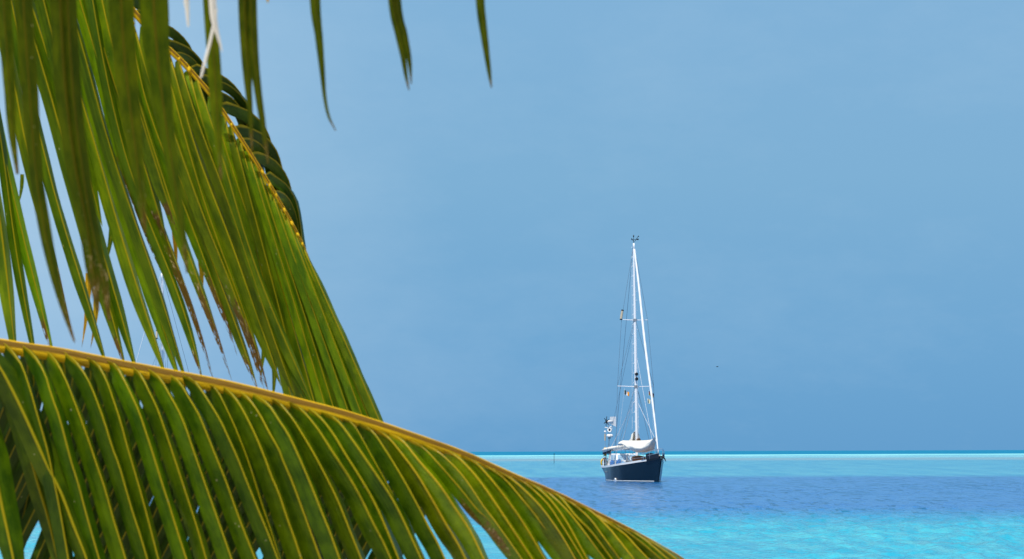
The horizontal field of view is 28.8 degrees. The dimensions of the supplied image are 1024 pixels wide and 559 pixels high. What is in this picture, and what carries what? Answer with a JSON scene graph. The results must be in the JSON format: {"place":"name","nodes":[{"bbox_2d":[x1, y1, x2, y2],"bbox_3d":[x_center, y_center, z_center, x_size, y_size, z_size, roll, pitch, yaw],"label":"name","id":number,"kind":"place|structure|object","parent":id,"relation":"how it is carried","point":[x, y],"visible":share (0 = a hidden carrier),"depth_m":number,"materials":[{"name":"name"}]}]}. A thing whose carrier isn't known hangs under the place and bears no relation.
{"place":"outdoors","nodes":[
{"label":"outdoors","id":0,"kind":"place"},
{"bbox_2d":[0,450,1023,558],"bbox_3d":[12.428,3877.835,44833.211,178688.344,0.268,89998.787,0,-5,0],"label":"sea","id":1,"kind":"structure","parent":0,"point":[921,504],"depth_m":96.06,"materials":[{"name":"liquid"}]},
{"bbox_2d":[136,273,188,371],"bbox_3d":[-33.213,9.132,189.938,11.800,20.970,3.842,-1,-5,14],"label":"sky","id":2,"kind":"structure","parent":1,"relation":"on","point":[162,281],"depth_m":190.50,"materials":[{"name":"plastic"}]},
{"bbox_2d":[601,235,665,481],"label":"sailing yacht","id":3,"kind":"object","parent":1,"relation":"on","point":[649,468],"visible":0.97,"depth_m":162.77,"materials":[{"name":"blue wood"}]},
{"bbox_2d":[631,455,645,460],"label":"sail bag","id":4,"kind":"object","parent":3,"relation":"on","point":[638,457],"visible":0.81,"depth_m":160.99,"materials":[{"name":"fabric"}]},
{"bbox_2d":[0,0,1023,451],"label":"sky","id":5,"kind":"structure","parent":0,"point":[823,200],"materials":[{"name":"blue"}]},
{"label":"beach","id":6,"kind":"structure","parent":0,"visible":0},
{"bbox_2d":[0,0,683,558],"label":"coconut palm","id":7,"kind":"object","parent":6,"relation":"on","point":[314,458],"visible":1,"depth_m":2.68,"materials":[{"name":"green plant"}]}
]}

